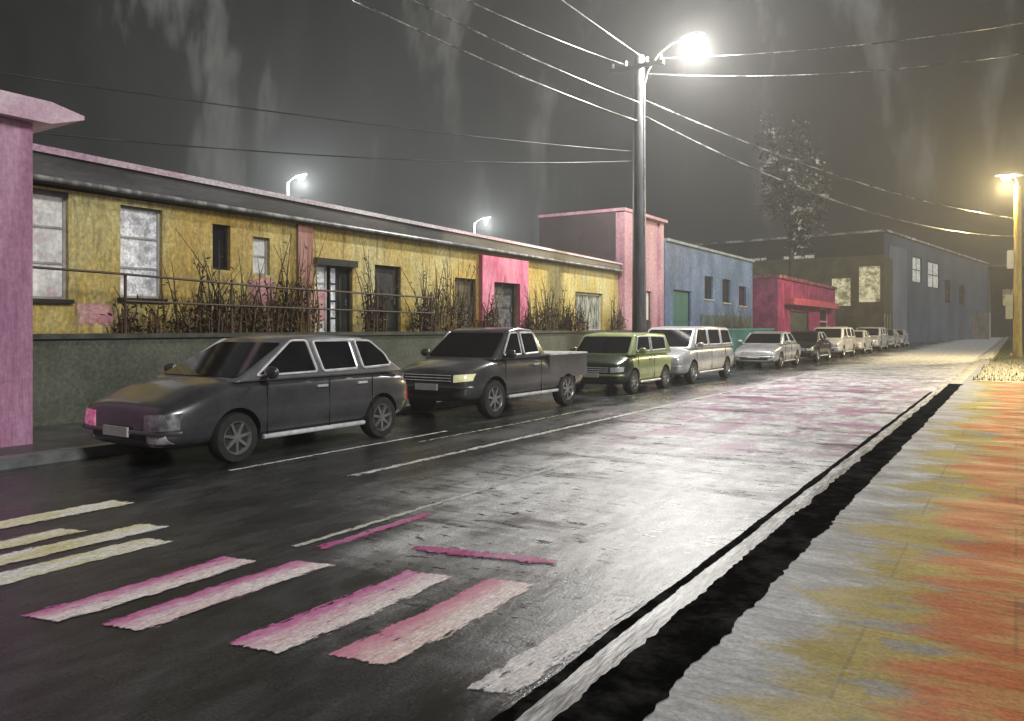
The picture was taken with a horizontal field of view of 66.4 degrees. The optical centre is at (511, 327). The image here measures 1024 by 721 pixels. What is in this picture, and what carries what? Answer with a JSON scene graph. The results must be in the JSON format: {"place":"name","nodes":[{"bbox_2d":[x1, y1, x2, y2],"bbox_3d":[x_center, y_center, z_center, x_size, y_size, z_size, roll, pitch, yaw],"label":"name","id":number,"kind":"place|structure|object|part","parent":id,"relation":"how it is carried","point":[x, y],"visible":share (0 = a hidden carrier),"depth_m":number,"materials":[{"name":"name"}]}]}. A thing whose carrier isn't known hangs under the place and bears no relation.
{"place":"outdoors","nodes":[
{"label":"outdoors","id":0,"kind":"place"},
{"bbox_2d":[0,90,83,447],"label":"pink building","id":1,"kind":"structure","parent":0,"point":[23,119],"depth_m":9.78,"materials":[{"name":"paint"}]},
{"bbox_2d":[0,358,735,455],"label":"pavement","id":2,"kind":"structure","parent":0,"point":[56,436],"depth_m":10.32,"materials":[{"name":"concrete"}]},
{"bbox_2d":[33,330,631,426],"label":"terrace wall","id":3,"kind":"structure","parent":2,"relation":"on","point":[75,376],"depth_m":12.74,"materials":[{"name":"grey concrete"}]},
{"bbox_2d":[92,286,163,332],"bbox_3d":[-6.487,-0.295,13.205,0.451,0.803,1.174,0,0,33],"label":"dry shrub","id":4,"kind":"object","parent":3,"relation":"on","point":[131,329],"visible":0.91,"depth_m":13.25,"materials":[{"name":"brown plant"}]},
{"bbox_2d":[142,262,213,332],"bbox_3d":[-5.943,-0.518,14.027,0.440,1.263,1.378,0,0,33],"label":"dry shrub","id":5,"kind":"object","parent":3,"relation":"on","point":[185,325],"visible":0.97,"depth_m":13.91,"materials":[{"name":"brown plant"}]},
{"bbox_2d":[175,228,243,332],"bbox_3d":[-5.643,-0.823,14.524,0.477,1.860,1.633,0,0,33],"label":"dry shrub","id":6,"kind":"object","parent":3,"relation":"on","point":[216,319],"visible":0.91,"depth_m":14.57,"materials":[{"name":"brown plant"}]},
{"bbox_2d":[33,266,434,332],"bbox_3d":[-4.835,-0.421,15.494,0.065,1.041,10.500,0,0,33],"label":"rail fence","id":7,"kind":"object","parent":3,"relation":"on","point":[231,283],"visible":0.88,"depth_m":14.77,"materials":[{"name":"grey metal"}]},
{"bbox_2d":[221,251,274,332],"bbox_3d":[-5.115,-0.688,15.371,0.478,1.592,1.435,0,0,33],"label":"dry shrub","id":8,"kind":"object","parent":3,"relation":"on","point":[248,324],"visible":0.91,"depth_m":15.29,"materials":[{"name":"brown plant"}]},
{"bbox_2d":[247,233,316,331],"bbox_3d":[-4.687,-0.951,15.995,0.483,2.110,1.554,0,0,33],"label":"dry shrub","id":9,"kind":"object","parent":3,"relation":"on","point":[286,320],"visible":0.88,"depth_m":16.00,"materials":[{"name":"brown plant"}]},
{"bbox_2d":[273,236,326,331],"bbox_3d":[-4.430,-0.944,16.420,0.548,2.096,1.234,0,0,43],"label":"dry shrub","id":10,"kind":"object","parent":3,"relation":"on","point":[302,326],"visible":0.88,"depth_m":16.48,"materials":[{"name":"brown plant"}]},
{"bbox_2d":[33,143,622,333],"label":"yellow building","id":11,"kind":"structure","parent":3,"relation":"on","point":[92,212],"depth_m":15.57,"materials":[{"name":"paint"}]},
{"bbox_2d":[33,194,74,303],"bbox_3d":[-7.471,-1.295,12.494,0.240,1.810,0.820,0,0,33],"label":"window","id":12,"kind":"structure","parent":11,"relation":"in","point":[49,213],"depth_m":12.62,"materials":[{"name":"grey glass"}]},
{"bbox_2d":[117,206,167,301],"bbox_3d":[-6.590,-1.285,13.859,0.240,1.670,0.910,0,0,33],"label":"window","id":13,"kind":"structure","parent":11,"relation":"in","point":[139,227],"depth_m":13.93,"materials":[{"name":"white glass"}]},
{"bbox_2d":[213,224,227,269],"bbox_3d":[-5.763,-1.560,15.289,0.080,0.880,0.410,0,0,33],"label":"window","id":14,"kind":"structure","parent":11,"relation":"in","point":[220,233],"depth_m":15.35,"materials":[{"name":"black glass"}]},
{"bbox_2d":[253,237,266,274],"bbox_3d":[-5.242,-1.465,16.096,0.080,0.770,0.430,0,0,33],"label":"window","id":15,"kind":"structure","parent":11,"relation":"in","point":[259,244],"depth_m":16.14,"materials":[{"name":"white glass"}]},
{"bbox_2d":[315,265,326,331],"bbox_3d":[-4.334,-0.605,17.504,0.080,1.570,0.420,0,0,33],"label":"window","id":16,"kind":"structure","parent":11,"relation":"in","point":[322,270],"depth_m":17.60,"materials":[{"name":"white glass"}]},
{"bbox_2d":[327,266,337,331],"bbox_3d":[-4.107,-0.605,17.857,0.080,1.570,0.260,0,0,33],"label":"window","id":17,"kind":"structure","parent":11,"relation":"in","point":[332,272],"depth_m":17.86,"materials":[{"name":"white glass"}]},
{"bbox_2d":[338,267,349,331],"bbox_3d":[-3.917,-0.605,18.133,0.100,1.570,0.370,0,0,33],"label":"door","id":18,"kind":"structure","parent":11,"relation":"in","point":[343,273],"depth_m":18.13,"materials":[{"name":"wood"}]},
{"bbox_2d":[375,265,397,330],"bbox_3d":[-3.152,-0.670,19.318,0.100,1.700,0.950,0,0,33],"label":"door","id":19,"kind":"structure","parent":11,"relation":"in","point":[384,271],"depth_m":19.46,"materials":[{"name":"metal"}]},
{"bbox_2d":[455,278,473,326],"bbox_3d":[-1.404,-0.600,22.028,0.100,1.560,1.000,0,0,33],"label":"door","id":20,"kind":"structure","parent":11,"relation":"in","point":[461,287],"depth_m":22.18,"materials":[{"name":"metal"}]},
{"bbox_2d":[494,283,513,326],"bbox_3d":[-0.353,-0.580,23.658,0.100,1.520,1.420,0,0,33],"label":"door","id":21,"kind":"structure","parent":11,"relation":"in","point":[505,305],"depth_m":23.88,"materials":[{"name":"metal"}]},
{"bbox_2d":[575,292,599,329],"bbox_3d":[2.693,-0.550,28.399,0.080,1.420,2.150,0,0,33],"label":"window","id":22,"kind":"structure","parent":11,"relation":"in","point":[594,314],"depth_m":28.69,"materials":[{"name":"white glass"}]},
{"bbox_2d":[352,242,401,331],"bbox_3d":[-3.131,-0.912,18.447,0.552,2.031,1.655,0,0,33],"label":"dry shrub","id":23,"kind":"object","parent":3,"relation":"on","point":[369,318],"visible":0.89,"depth_m":18.23,"materials":[{"name":"brown plant"}]},
{"bbox_2d":[399,257,448,330],"bbox_3d":[-2.201,-0.881,19.809,0.552,1.978,1.587,0,0,33],"label":"dry shrub","id":24,"kind":"object","parent":3,"relation":"on","point":[425,324],"visible":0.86,"depth_m":19.84,"materials":[{"name":"brown plant"}]},
{"bbox_2d":[419,259,464,330],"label":"dry shrub","id":25,"kind":"object","parent":3,"relation":"on","point":[445,324],"visible":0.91,"depth_m":20.50,"materials":[{"name":"brown plant"}]},
{"bbox_2d":[436,261,479,329],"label":"dry shrub","id":26,"kind":"object","parent":3,"relation":"on","point":[461,314],"visible":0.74,"depth_m":21.20,"materials":[{"name":"brown plant"}]},
{"bbox_2d":[475,279,505,326],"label":"dry shrub","id":27,"kind":"object","parent":3,"relation":"on","point":[490,320],"visible":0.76,"depth_m":22.30,"materials":[{"name":"brown plant"}]},
{"bbox_2d":[519,285,541,330],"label":"dry shrub","id":28,"kind":"object","parent":3,"relation":"on","point":[529,322],"visible":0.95,"depth_m":24.16,"materials":[{"name":"brown plant"}]},
{"bbox_2d":[533,277,561,330],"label":"dry shrub","id":29,"kind":"object","parent":3,"relation":"on","point":[548,323],"visible":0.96,"depth_m":24.91,"materials":[{"name":"brown plant"}]},
{"bbox_2d":[553,286,579,329],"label":"dry shrub","id":30,"kind":"object","parent":3,"relation":"on","point":[567,322],"visible":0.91,"depth_m":25.99,"materials":[{"name":"brown plant"}]},
{"bbox_2d":[573,292,594,329],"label":"dry shrub","id":31,"kind":"object","parent":3,"relation":"on","point":[581,324],"visible":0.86,"depth_m":26.93,"materials":[{"name":"brown plant"}]},
{"bbox_2d":[606,295,627,329],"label":"dry shrub","id":32,"kind":"object","parent":3,"relation":"on","point":[621,323],"visible":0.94,"depth_m":29.36,"materials":[{"name":"brown plant"}]},
{"bbox_2d":[538,207,667,332],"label":"pink tower building","id":33,"kind":"structure","parent":2,"relation":"on","point":[605,234],"depth_m":31.28,"materials":[{"name":"pink paint"}]},
{"bbox_2d":[646,291,649,320],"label":"window","id":34,"kind":"structure","parent":33,"relation":"in","point":[647,292],"depth_m":32.99,"materials":[{"name":"white glass"}]},
{"bbox_2d":[646,321,649,332],"bbox_3d":[5.492,0.160,32.609,0.100,0.840,1.200,0,0,33],"label":"door panel","id":35,"kind":"structure","parent":33,"relation":"in","point":[647,322],"depth_m":32.82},
{"bbox_2d":[610,31,704,332],"bbox_3d":[4.493,-3.715,24.215,3.000,10.389,0.490,0,0,33],"label":"utility pole","id":36,"kind":"object","parent":2,"relation":"on","point":[639,65],"visible":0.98,"depth_m":24.37,"materials":[{"name":"grey metal"}]},
{"bbox_2d":[0,72,632,151],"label":"overhead wire","id":37,"kind":"object","parent":36,"relation":"attached to","point":[283,112],"visible":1,"depth_m":15.90,"materials":[{"name":"grey metal"}]},
{"bbox_2d":[36,132,631,162],"bbox_3d":[-3.052,-4.175,17.915,19.277,2.177,0.027,0,0,-44],"label":"overhead wire","id":38,"kind":"object","parent":36,"relation":"attached to","point":[306,154],"visible":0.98,"depth_m":16.38,"materials":[{"name":"grey metal"}]},
{"bbox_2d":[352,0,636,120],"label":"overhead wire","id":39,"kind":"object","parent":36,"relation":"attached to","point":[386,15],"visible":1,"depth_m":17.05,"materials":[{"name":"grey metal"}]},
{"bbox_2d":[411,0,639,102],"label":"overhead wire","id":40,"kind":"object","parent":36,"relation":"attached to","point":[515,49],"visible":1,"depth_m":18.04,"materials":[{"name":"grey metal"}]},
{"bbox_2d":[466,0,625,64],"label":"overhead wire","id":41,"kind":"object","parent":36,"relation":"attached to","point":[541,32],"visible":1,"depth_m":20.16,"materials":[{"name":"grey metal"}]},
{"bbox_2d":[562,0,646,59],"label":"overhead wire","id":42,"kind":"object","parent":36,"relation":"attached to","point":[603,29],"visible":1,"depth_m":21.55,"materials":[{"name":"grey metal"}]},
{"bbox_2d":[645,100,1013,218],"bbox_3d":[14.505,-6.236,31.577,25.132,1.786,0.058,0,0,-35],"label":"overhead wire","id":43,"kind":"object","parent":36,"relation":"attached to","point":[654,104],"visible":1,"depth_m":28.88,"materials":[{"name":"grey metal"}]},
{"bbox_2d":[645,116,1013,236],"bbox_3d":[14.505,-5.472,31.577,25.134,2.309,0.054,0,0,-35],"label":"overhead wire","id":44,"kind":"object","parent":36,"relation":"attached to","point":[806,189],"visible":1,"depth_m":28.85,"materials":[{"name":"grey metal"}]},
{"bbox_2d":[662,22,1023,58],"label":"overhead wire","id":45,"kind":"object","parent":36,"relation":"attached to","point":[842,46],"visible":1,"depth_m":23.30,"materials":[{"name":"grey metal"}]},
{"bbox_2d":[711,302,729,327],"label":"bush","id":46,"kind":"object","parent":2,"relation":"on","point":[723,322],"visible":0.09,"depth_m":39.05,"materials":[{"name":"brown plant"}]},
{"bbox_2d":[718,301,742,328],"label":"bush","id":47,"kind":"object","parent":2,"relation":"on","point":[733,324],"visible":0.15,"depth_m":40.90,"materials":[{"name":"brown plant"}]},
{"bbox_2d":[732,305,752,328],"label":"bush","id":48,"kind":"object","parent":2,"relation":"on","point":[740,325],"visible":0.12,"depth_m":42.47,"materials":[{"name":"plant"}]},
{"bbox_2d":[753,274,838,331],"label":"crimson building","id":49,"kind":"structure","parent":2,"relation":"on","point":[785,303],"depth_m":47.60,"materials":[{"name":"paint"}]},
{"bbox_2d":[790,311,807,331],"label":"door","id":50,"kind":"structure","parent":49,"relation":"in","point":[798,320],"depth_m":50.04,"materials":[{"name":"metal"}]},
{"bbox_2d":[820,308,826,326],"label":"window","id":51,"kind":"structure","parent":49,"relation":"in","point":[823,311],"depth_m":56.62,"materials":[{"name":"grey glass"}]},
{"bbox_2d":[0,337,1003,720],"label":"road","id":52,"kind":"structure","parent":0,"point":[640,505],"depth_m":6.35,"materials":[{"name":"grey asphalt"}]},
{"bbox_2d":[82,334,407,462],"bbox_3d":[-3.382,0.850,10.623,2.260,1.500,4.169,0,0,33],"label":"parked car","id":53,"kind":"object","parent":52,"relation":"on","point":[228,400],"visible":1,"depth_m":9.77,"materials":[{"name":"grey paint"}]},
{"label":"side window","id":54,"kind":"part","parent":53,"relation":"part of","materials":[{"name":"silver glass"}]},
{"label":"side window","id":55,"kind":"part","parent":53,"relation":"part of","materials":[{"name":"black glass"}]},
{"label":"side window","id":56,"kind":"part","parent":53,"relation":"part of","materials":[{"name":"black glass"}]},
{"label":"side window","id":57,"kind":"part","parent":53,"relation":"part of","materials":[{"name":"black glass"}]},
{"bbox_2d":[0,500,643,693],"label":"crosswalk","id":58,"kind":"structure","parent":52,"relation":"on","point":[443,618],"depth_m":4.48,"materials":[{"name":"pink paint"}]},
{"bbox_2d":[398,327,586,417],"bbox_3d":[-0.300,0.800,15.364,2.180,1.600,4.400,0,0,33],"label":"parked pickup","id":59,"kind":"object","parent":52,"relation":"on","point":[490,371],"visible":0.96,"depth_m":14.34,"materials":[{"name":"grey paint"}]},
{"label":"side window","id":60,"kind":"part","parent":59,"relation":"part of","materials":[{"name":"black glass"}]},
{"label":"side window","id":61,"kind":"part","parent":59,"relation":"part of","materials":[{"name":"black glass"}]},
{"bbox_2d":[231,367,837,562],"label":"lane markings","id":62,"kind":"object","parent":52,"relation":"on","point":[485,554],"visible":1,"depth_m":6.46,"materials":[{"name":"white paint"}]},
{"bbox_2d":[570,332,670,393],"bbox_3d":[2.762,0.865,20.112,2.120,1.470,3.400,0,0,33],"label":"parked car","id":63,"kind":"object","parent":52,"relation":"on","point":[629,361],"visible":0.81,"depth_m":19.25,"materials":[{"name":"green paint"}]},
{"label":"side window","id":64,"kind":"part","parent":63,"relation":"part of","materials":[{"name":"black glass"}]},
{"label":"side window","id":65,"kind":"part","parent":63,"relation":"part of","materials":[{"name":"black glass"}]},
{"bbox_2d":[647,326,733,383],"bbox_3d":[5.269,0.780,23.999,2.200,1.640,5.050,0,0,33],"label":"parked van","id":66,"kind":"object","parent":52,"relation":"on","point":[694,352],"visible":0.69,"depth_m":23.00,"materials":[{"name":"silver metal"}]},
{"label":"side window","id":67,"kind":"part","parent":66,"relation":"part of","materials":[{"name":"black glass"}]},
{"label":"side window","id":68,"kind":"part","parent":66,"relation":"part of","materials":[{"name":"black glass"}]},
{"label":"side window","id":69,"kind":"part","parent":66,"relation":"part of","materials":[{"name":"black glass"}]},
{"bbox_2d":[490,392,931,720],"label":"gutter","id":70,"kind":"object","parent":52,"relation":"on","point":[517,709],"visible":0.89,"depth_m":4.37,"materials":[{"name":"grey concrete"}]},
{"bbox_2d":[515,352,986,720],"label":"gutter","id":71,"kind":"object","parent":52,"relation":"on","point":[570,690],"visible":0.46,"depth_m":4.48,"materials":[{"name":"grey concrete"}]},
{"bbox_2d":[552,384,962,720],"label":"kerb","id":72,"kind":"structure","parent":52,"relation":"on","point":[637,684],"depth_m":4.13,"materials":[{"name":"black concrete"}]},
{"bbox_2d":[734,331,800,367],"bbox_3d":[10.581,0.880,32.234,2.160,1.440,4.551,0,0,33],"label":"parked car","id":73,"kind":"object","parent":52,"relation":"on","point":[778,348],"visible":1,"depth_m":31.11,"materials":[{"name":"silver metal"}]},
{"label":"side window","id":74,"kind":"part","parent":73,"relation":"part of","materials":[{"name":"glass"}]},
{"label":"side window","id":75,"kind":"part","parent":73,"relation":"part of","materials":[{"name":"black glass"}]},
{"bbox_2d":[789,331,831,361],"bbox_3d":[14.213,0.880,37.864,2.160,1.440,4.551,0,0,33],"label":"parked car","id":76,"kind":"object","parent":52,"relation":"on","point":[814,345],"visible":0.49,"depth_m":36.95,"materials":[{"name":"black metal"}]},
{"bbox_2d":[813,327,855,356],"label":"parked van","id":77,"kind":"object","parent":52,"relation":"on","point":[842,340],"visible":0.56,"depth_m":42.17,"materials":[{"name":"white metal"}]},
{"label":"side window","id":78,"kind":"part","parent":77,"relation":"part of","materials":[{"name":"black glass"}]},
{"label":"side window","id":79,"kind":"part","parent":77,"relation":"part of","materials":[{"name":"black glass"}]},
{"bbox_2d":[854,330,872,353],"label":"parked car","id":80,"kind":"object","parent":52,"relation":"on","point":[864,340],"visible":0.45,"depth_m":48.00,"materials":[{"name":"white metal"}]},
{"bbox_2d":[855,327,888,350],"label":"parked van","id":81,"kind":"object","parent":52,"relation":"on","point":[878,336],"visible":0.45,"depth_m":53.58,"materials":[{"name":"white metal"}]},
{"bbox_2d":[874,329,899,348],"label":"parked car","id":82,"kind":"object","parent":52,"relation":"on","point":[893,337],"visible":0.44,"depth_m":59.24,"materials":[{"name":"white metal"}]},
{"bbox_2d":[895,329,908,346],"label":"parked car","id":83,"kind":"object","parent":52,"relation":"on","point":[903,337],"visible":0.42,"depth_m":64.96,"materials":[{"name":"white metal"}]},
{"bbox_2d":[951,337,1005,383],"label":"kerb","id":84,"kind":"structure","parent":52,"relation":"on","point":[964,376],"depth_m":28.09,"materials":[{"name":"grey concrete"}]},
{"bbox_2d":[970,312,990,338],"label":"pale shed","id":85,"kind":"structure","parent":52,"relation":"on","point":[980,325],"depth_m":104.76,"materials":[{"name":"metal"}]},
{"bbox_2d":[0,0,1023,312],"label":"sky","id":86,"kind":"structure","parent":0,"point":[940,134],"materials":[{"name":"grey"}]},
{"bbox_2d":[664,238,754,328],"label":"blue building","id":87,"kind":"structure","parent":0,"point":[699,281],"depth_m":38.67,"materials":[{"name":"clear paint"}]},
{"bbox_2d":[673,290,689,325],"bbox_3d":[7.810,-0.270,36.314,0.100,2.900,2.300,0,0,33],"label":"door","id":88,"kind":"structure","parent":87,"relation":"in","point":[681,299],"depth_m":36.44,"materials":[{"name":"wood"}]},
{"bbox_2d":[704,276,714,300],"bbox_3d":[9.874,-1.960,39.385,0.240,1.220,1.420,0,0,33],"label":"window","id":89,"kind":"structure","parent":87,"relation":"in","point":[707,279],"depth_m":39.56,"materials":[{"name":"grey glass"}]},
{"bbox_2d":[722,279,731,303],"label":"window","id":90,"kind":"structure","parent":87,"relation":"in","point":[725,283],"depth_m":42.01,"materials":[{"name":"grey glass"}]},
{"bbox_2d":[739,286,747,306],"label":"window","id":91,"kind":"structure","parent":87,"relation":"in","point":[741,289],"depth_m":44.45,"materials":[{"name":"grey glass"}]},
{"bbox_2d":[728,328,774,352],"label":"wall","id":92,"kind":"structure","parent":0,"point":[738,334],"depth_m":39.68,"materials":[{"name":"teal paint"}]},
{"bbox_2d":[753,255,892,329],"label":"ochre building","id":93,"kind":"structure","parent":0,"point":[863,292],"depth_m":70.86,"materials":[{"name":"brown paint"}]},
{"bbox_2d":[831,278,850,305],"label":"window","id":94,"kind":"structure","parent":93,"relation":"in","point":[843,292],"depth_m":71.17,"materials":[{"name":"beige glass"}]},
{"bbox_2d":[858,265,880,302],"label":"window","id":95,"kind":"structure","parent":93,"relation":"in","point":[869,277],"depth_m":69.95,"materials":[{"name":"beige glass"}]},
{"bbox_2d":[643,337,1023,720],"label":"footpath","id":96,"kind":"structure","parent":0,"point":[895,592],"depth_m":4.14,"materials":[{"name":"concrete"}]},
{"bbox_2d":[973,337,1023,382],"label":"verge","id":97,"kind":"structure","parent":96,"relation":"on","point":[1004,365],"depth_m":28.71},
{"bbox_2d":[994,171,1022,356],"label":"street lamp","id":98,"kind":"object","parent":97,"relation":"on","point":[1014,300],"visible":0.98,"depth_m":38.52,"materials":[{"name":"metal"}]},
{"bbox_3d":[21.303,-4.370,21.959,1.400,11.700,0.386,0,0,33],"label":"utility pole","id":99,"kind":"object","parent":96,"relation":"on","visible":0},
{"bbox_2d":[650,53,1023,76],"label":"overhead wire","id":100,"kind":"object","parent":99,"relation":"attached to","point":[836,73],"visible":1,"depth_m":23.57,"materials":[{"name":"grey metal"}]},
{"bbox_2d":[989,264,1023,336],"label":"building","id":101,"kind":"structure","parent":0,"point":[1001,288],"depth_m":127.14,"materials":[{"name":"grey concrete"}]},
{"bbox_2d":[1002,288,1012,306],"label":"window","id":102,"kind":"structure","parent":101,"relation":"in","point":[1005,291],"depth_m":126.94,"materials":[{"name":"beige glass"}]},
{"label":"ground","id":103,"kind":"structure","parent":0,"visible":0},
{"bbox_2d":[286,172,306,194],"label":"back street lamp","id":104,"kind":"object","parent":103,"relation":"on","point":[301,175],"visible":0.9,"depth_m":44.12,"materials":[{"name":"metal"}]},
{"bbox_2d":[0,347,873,469],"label":"kerb","id":105,"kind":"structure","parent":103,"relation":"on","point":[13,461],"depth_m":9.49,"materials":[{"name":"grey concrete"}]},
{"bbox_2d":[473,216,490,232],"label":"back street lamp","id":106,"kind":"object","parent":103,"relation":"on","point":[485,218],"visible":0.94,"depth_m":59.85,"materials":[{"name":"metal"}]},
{"bbox_2d":[751,106,833,276],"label":"street tree","id":107,"kind":"object","parent":103,"relation":"on","point":[803,207],"visible":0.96,"depth_m":63.01,"materials":[{"name":"grey plant"}]},
{"bbox_2d":[694,229,988,342],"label":"dark warehouse","id":108,"kind":"structure","parent":103,"relation":"on","point":[939,293],"depth_m":84.89,"materials":[{"name":"grey stone"}]},
{"bbox_2d":[748,257,766,260],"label":"window","id":109,"kind":"structure","parent":108,"relation":"in","point":[753,258],"depth_m":83.29,"materials":[{"name":"white glass"}]},
{"bbox_2d":[782,254,814,259],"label":"window","id":110,"kind":"structure","parent":108,"relation":"in","point":[805,255],"depth_m":80.33,"materials":[{"name":"white glass"}]},
{"bbox_2d":[913,256,920,282],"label":"window","id":111,"kind":"structure","parent":108,"relation":"in","point":[916,260],"depth_m":84.46,"materials":[{"name":"white glass"}]},
{"bbox_2d":[928,261,937,288],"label":"window","id":112,"kind":"structure","parent":108,"relation":"in","point":[932,267],"depth_m":89.84,"materials":[{"name":"white glass"}]},
{"bbox_2d":[945,280,949,302],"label":"window","id":113,"kind":"structure","parent":108,"relation":"in","point":[947,282],"depth_m":95.61,"materials":[{"name":"grey glass"}]},
{"bbox_2d":[959,284,962,304],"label":"window","id":114,"kind":"structure","parent":108,"relation":"in","point":[960,285],"depth_m":101.35,"materials":[{"name":"grey glass"}]}
]}

